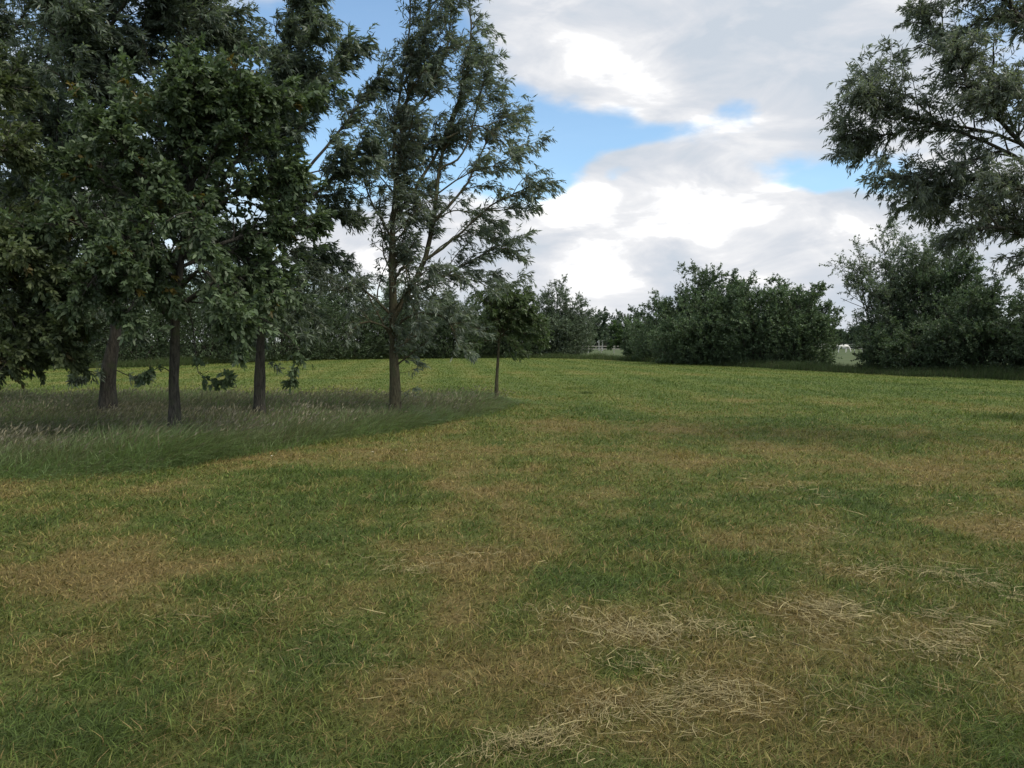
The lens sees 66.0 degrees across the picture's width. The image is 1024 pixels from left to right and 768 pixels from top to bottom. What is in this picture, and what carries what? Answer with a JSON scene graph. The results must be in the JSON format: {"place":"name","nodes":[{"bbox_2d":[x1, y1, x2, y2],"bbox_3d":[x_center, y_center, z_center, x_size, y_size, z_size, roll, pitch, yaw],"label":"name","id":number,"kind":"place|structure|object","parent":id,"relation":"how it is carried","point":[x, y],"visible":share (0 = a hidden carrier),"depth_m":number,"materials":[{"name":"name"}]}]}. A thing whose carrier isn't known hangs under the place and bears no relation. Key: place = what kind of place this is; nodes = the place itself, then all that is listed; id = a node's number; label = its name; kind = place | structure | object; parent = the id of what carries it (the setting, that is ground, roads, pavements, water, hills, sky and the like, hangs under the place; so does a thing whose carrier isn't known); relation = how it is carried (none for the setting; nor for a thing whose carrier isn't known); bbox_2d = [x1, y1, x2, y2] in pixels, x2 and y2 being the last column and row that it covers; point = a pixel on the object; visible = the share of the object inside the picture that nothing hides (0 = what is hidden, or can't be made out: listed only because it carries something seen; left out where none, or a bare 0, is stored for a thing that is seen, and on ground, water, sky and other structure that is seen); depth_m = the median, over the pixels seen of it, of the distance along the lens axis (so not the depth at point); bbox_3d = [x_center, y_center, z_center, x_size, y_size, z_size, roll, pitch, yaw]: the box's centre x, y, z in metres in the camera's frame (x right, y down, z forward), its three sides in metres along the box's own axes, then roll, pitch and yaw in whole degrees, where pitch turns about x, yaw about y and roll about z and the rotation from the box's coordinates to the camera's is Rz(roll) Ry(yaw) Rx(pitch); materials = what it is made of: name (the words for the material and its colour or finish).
{"place":"outdoors","nodes":[
{"label":"outdoors","id":0,"kind":"place"},
{"bbox_2d":[0,382,543,484],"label":"tall grass","id":1,"kind":"structure","parent":0,"point":[43,435],"depth_m":13.02,"materials":[{"name":"green plant"}]},
{"bbox_2d":[0,358,1023,767],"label":"mown field","id":2,"kind":"structure","parent":0,"point":[728,512],"depth_m":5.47,"materials":[{"name":"green plant"}]},
{"bbox_2d":[0,0,80,303],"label":"willow tree","id":3,"kind":"object","parent":2,"relation":"on","point":[6,21],"visible":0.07,"depth_m":17.03,"materials":[{"name":"green plant"}]},
{"bbox_2d":[0,24,107,389],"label":"broadleaf tree","id":4,"kind":"object","parent":2,"relation":"on","point":[38,344],"visible":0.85,"depth_m":11.36,"materials":[{"name":"green plant"}]},
{"bbox_2d":[0,0,275,413],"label":"leaning tree","id":5,"kind":"object","parent":2,"relation":"on","point":[88,36],"visible":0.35,"depth_m":15.00,"materials":[{"name":"green plant"}]},
{"bbox_2d":[0,31,353,428],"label":"broadleaf tree","id":6,"kind":"object","parent":2,"relation":"on","point":[217,97],"visible":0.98,"depth_m":11.45,"materials":[{"name":"green plant"}]},
{"bbox_2d":[128,243,280,363],"bbox_3d":[-24.032,-6.656,60.987,13.238,10.255,13.094,0,3,0],"label":"hedge tree","id":7,"kind":"object","parent":2,"relation":"on","point":[207,346],"visible":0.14,"depth_m":58.76,"materials":[{"name":"green plant"}]},
{"bbox_2d":[199,259,358,360],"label":"hedge tree","id":8,"kind":"object","parent":2,"relation":"on","point":[282,345],"visible":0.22,"depth_m":68.39,"materials":[{"name":"green plant"}]},
{"bbox_2d":[192,0,403,417],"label":"willow tree","id":9,"kind":"object","parent":2,"relation":"on","point":[304,24],"visible":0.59,"depth_m":14.35,"materials":[{"name":"green plant"}]},
{"bbox_2d":[308,0,568,413],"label":"willow tree","id":10,"kind":"object","parent":2,"relation":"on","point":[408,149],"visible":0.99,"depth_m":15.33,"materials":[{"name":"green plant"}]},
{"bbox_2d":[455,276,553,397],"bbox_3d":[-0.187,-1.011,19.849,2.526,3.408,1.932,0,3,0],"label":"young tree","id":11,"kind":"object","parent":2,"relation":"on","point":[512,313],"visible":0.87,"depth_m":19.52,"materials":[{"name":"green plant"}]},
{"bbox_2d":[53,471,1023,767],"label":"hay clippings","id":12,"kind":"object","parent":2,"relation":"on","point":[703,691],"visible":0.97,"depth_m":4.11,"materials":[{"name":"plant"}]},
{"bbox_2d":[643,312,717,363],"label":"hedge tree","id":13,"kind":"object","parent":2,"relation":"on","point":[661,346],"visible":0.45,"depth_m":56.98,"materials":[{"name":"green plant"}]},
{"bbox_2d":[664,275,765,364],"bbox_3d":[14.964,-4.400,55.782,8.361,6.309,8.478,0,3,0],"label":"hedge tree","id":14,"kind":"object","parent":2,"relation":"on","point":[694,329],"visible":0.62,"depth_m":54.38,"materials":[{"name":"green plant"}]},
{"bbox_2d":[565,379,1023,422],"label":"grass tuft","id":15,"kind":"object","parent":2,"relation":"on","point":[1010,415],"visible":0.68,"depth_m":16.73,"materials":[{"name":"green plant"}]},
{"bbox_2d":[817,0,1023,282],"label":"willow tree","id":16,"kind":"object","parent":2,"relation":"on","point":[991,98],"visible":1,"depth_m":11.95,"materials":[{"name":"green plant"}]},
{"bbox_2d":[0,0,1023,341],"label":"sky","id":17,"kind":"structure","parent":0,"point":[686,130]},
{"bbox_2d":[84,342,1001,365],"bbox_3d":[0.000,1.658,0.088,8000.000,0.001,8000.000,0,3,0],"label":"pasture","id":18,"kind":"structure","parent":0,"point":[847,356],"depth_m":113.89,"materials":[{"name":"green plant"}]},
{"bbox_2d":[1,285,39,342],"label":"hedge tree","id":19,"kind":"object","parent":18,"relation":"on","point":[8,328],"visible":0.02,"depth_m":46.68,"materials":[{"name":"green plant"}]},
{"bbox_2d":[0,244,129,362],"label":"hedge tree","id":20,"kind":"object","parent":18,"relation":"on","point":[97,344],"visible":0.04,"depth_m":51.05,"materials":[{"name":"green plant"}]},
{"bbox_2d":[76,253,207,361],"bbox_3d":[-28.049,-6.441,55.788,12.671,10.384,12.572,0,3,0],"label":"hedge tree","id":21,"kind":"object","parent":18,"relation":"on","point":[123,355],"visible":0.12,"depth_m":55.08,"materials":[{"name":"green plant"}]},
{"bbox_2d":[277,263,405,358],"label":"hedge tree","id":22,"kind":"object","parent":18,"relation":"on","point":[370,353],"visible":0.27,"depth_m":72.71,"materials":[{"name":"green plant"}]},
{"bbox_2d":[340,269,455,358],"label":"hedge tree","id":23,"kind":"object","parent":18,"relation":"on","point":[386,297],"visible":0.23,"depth_m":75.46,"materials":[{"name":"green plant"}]},
{"bbox_2d":[398,278,501,357],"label":"hedge tree","id":24,"kind":"object","parent":18,"relation":"on","point":[448,350],"visible":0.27,"depth_m":77.13,"materials":[{"name":"green plant"}]},
{"bbox_2d":[453,290,550,357],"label":"hedge tree","id":25,"kind":"object","parent":18,"relation":"on","point":[504,347],"visible":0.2,"depth_m":79.60,"materials":[{"name":"green plant"}]},
{"bbox_2d":[23,351,1023,380],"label":"verge grass","id":26,"kind":"structure","parent":18,"relation":"on","point":[990,373],"depth_m":47.21,"materials":[{"name":"green plant"}]},
{"bbox_2d":[511,310,558,353],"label":"hedge shrub","id":27,"kind":"object","parent":18,"relation":"on","point":[549,314],"visible":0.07,"depth_m":81.75,"materials":[{"name":"green plant"}]},
{"bbox_2d":[521,274,599,355],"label":"round tree","id":28,"kind":"object","parent":18,"relation":"on","point":[568,325],"visible":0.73,"depth_m":82.37,"materials":[{"name":"green plant"}]},
{"bbox_2d":[573,324,594,352],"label":"bush","id":29,"kind":"object","parent":18,"relation":"on","point":[592,350],"visible":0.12,"depth_m":119.22,"materials":[{"name":"green plant"}]},
{"bbox_2d":[588,346,618,352],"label":"field fence","id":30,"kind":"object","parent":18,"relation":"on","point":[599,346],"visible":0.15,"depth_m":117.83,"materials":[{"name":"white wood"}]},
{"bbox_2d":[599,332,609,345],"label":"sapling","id":31,"kind":"object","parent":18,"relation":"on","point":[606,339],"visible":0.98,"depth_m":148.53,"materials":[{"name":"green plant"}]},
{"bbox_2d":[586,306,623,347],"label":"distant tree","id":32,"kind":"object","parent":18,"relation":"on","point":[604,315],"visible":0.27,"depth_m":201.25,"materials":[{"name":"green plant"}]},
{"bbox_2d":[590,309,639,347],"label":"distant tree","id":33,"kind":"object","parent":18,"relation":"on","point":[615,318],"visible":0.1,"depth_m":207.72,"materials":[{"name":"green plant"}]},
{"bbox_2d":[607,314,642,349],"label":"tree","id":34,"kind":"object","parent":18,"relation":"on","point":[615,342],"visible":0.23,"depth_m":78.01,"materials":[{"name":"green plant"}]},
{"bbox_2d":[609,304,660,347],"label":"distant tree","id":35,"kind":"object","parent":18,"relation":"on","point":[642,314],"visible":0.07,"depth_m":196.55,"materials":[{"name":"green plant"}]},
{"bbox_2d":[618,315,658,356],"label":"bush","id":36,"kind":"object","parent":18,"relation":"on","point":[625,348],"visible":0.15,"depth_m":75.50,"materials":[{"name":"green plant"}]},
{"bbox_2d":[620,281,706,358],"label":"hedge tree","id":37,"kind":"object","parent":18,"relation":"on","point":[661,306],"visible":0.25,"depth_m":64.27,"materials":[{"name":"green plant"}]},
{"bbox_2d":[664,259,744,355],"bbox_3d":[15.857,-5.880,63.747,8.179,8.407,7.998,0,3,0],"label":"hedge tree","id":38,"kind":"object","parent":18,"relation":"on","point":[704,283],"visible":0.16,"depth_m":62.80,"materials":[{"name":"green plant"}]},
{"bbox_2d":[708,270,821,365],"bbox_3d":[16.943,-4.342,52.826,7.616,6.501,7.714,0,3,0],"label":"hedge tree","id":39,"kind":"object","parent":18,"relation":"on","point":[746,317],"visible":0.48,"depth_m":51.59,"materials":[{"name":"green plant"}]},
{"bbox_2d":[755,281,846,364],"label":"hedge tree","id":40,"kind":"object","parent":18,"relation":"on","point":[810,331],"visible":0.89,"depth_m":49.02,"materials":[{"name":"green plant"}]},
{"bbox_2d":[815,344,862,351],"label":"paddock fence","id":41,"kind":"object","parent":18,"relation":"on","point":[844,348],"visible":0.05,"depth_m":135.78,"materials":[{"name":"white wood"}]},
{"bbox_2d":[837,345,850,352],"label":"horse","id":42,"kind":"object","parent":18,"relation":"on","point":[844,346],"visible":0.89,"depth_m":121.69},
{"bbox_2d":[827,326,868,347],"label":"distant tree","id":43,"kind":"object","parent":18,"relation":"on","point":[849,335],"visible":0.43,"depth_m":186.36,"materials":[{"name":"green plant"}]},
{"bbox_2d":[819,216,953,362],"bbox_3d":[21.088,-4.929,43.248,6.278,8.689,7.727,3,4,44],"label":"tall tree","id":44,"kind":"object","parent":18,"relation":"on","point":[880,295],"visible":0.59,"depth_m":42.69,"materials":[{"name":"green plant"}]},
{"bbox_2d":[851,315,925,369],"bbox_3d":[19.963,-2.030,40.889,4.369,3.161,4.395,0,3,0],"label":"shrub","id":45,"kind":"object","parent":18,"relation":"on","point":[869,354],"visible":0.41,"depth_m":40.56,"materials":[{"name":"green plant"}]},
{"bbox_2d":[875,312,965,372],"bbox_3d":[20.487,-1.942,38.876,4.778,3.205,4.896,0,3,0],"label":"shrub","id":46,"kind":"object","parent":18,"relation":"on","point":[901,351],"visible":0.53,"depth_m":38.47,"materials":[{"name":"green plant"}]},
{"bbox_2d":[888,229,987,343],"bbox_3d":[22.783,-4.414,41.574,5.525,7.826,5.569,0,3,0],"label":"tall tree","id":47,"kind":"object","parent":18,"relation":"on","point":[953,278],"visible":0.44,"depth_m":40.82,"materials":[{"name":"green plant"}]},
{"bbox_2d":[913,268,1023,375],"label":"hedge tree","id":48,"kind":"object","parent":18,"relation":"on","point":[975,311],"visible":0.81,"depth_m":36.11,"materials":[{"name":"green plant"}]},
{"bbox_2d":[983,273,1023,373],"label":"hedge tree","id":49,"kind":"object","parent":18,"relation":"on","point":[1016,349],"visible":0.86,"depth_m":34.02,"materials":[{"name":"green plant"}]}
]}

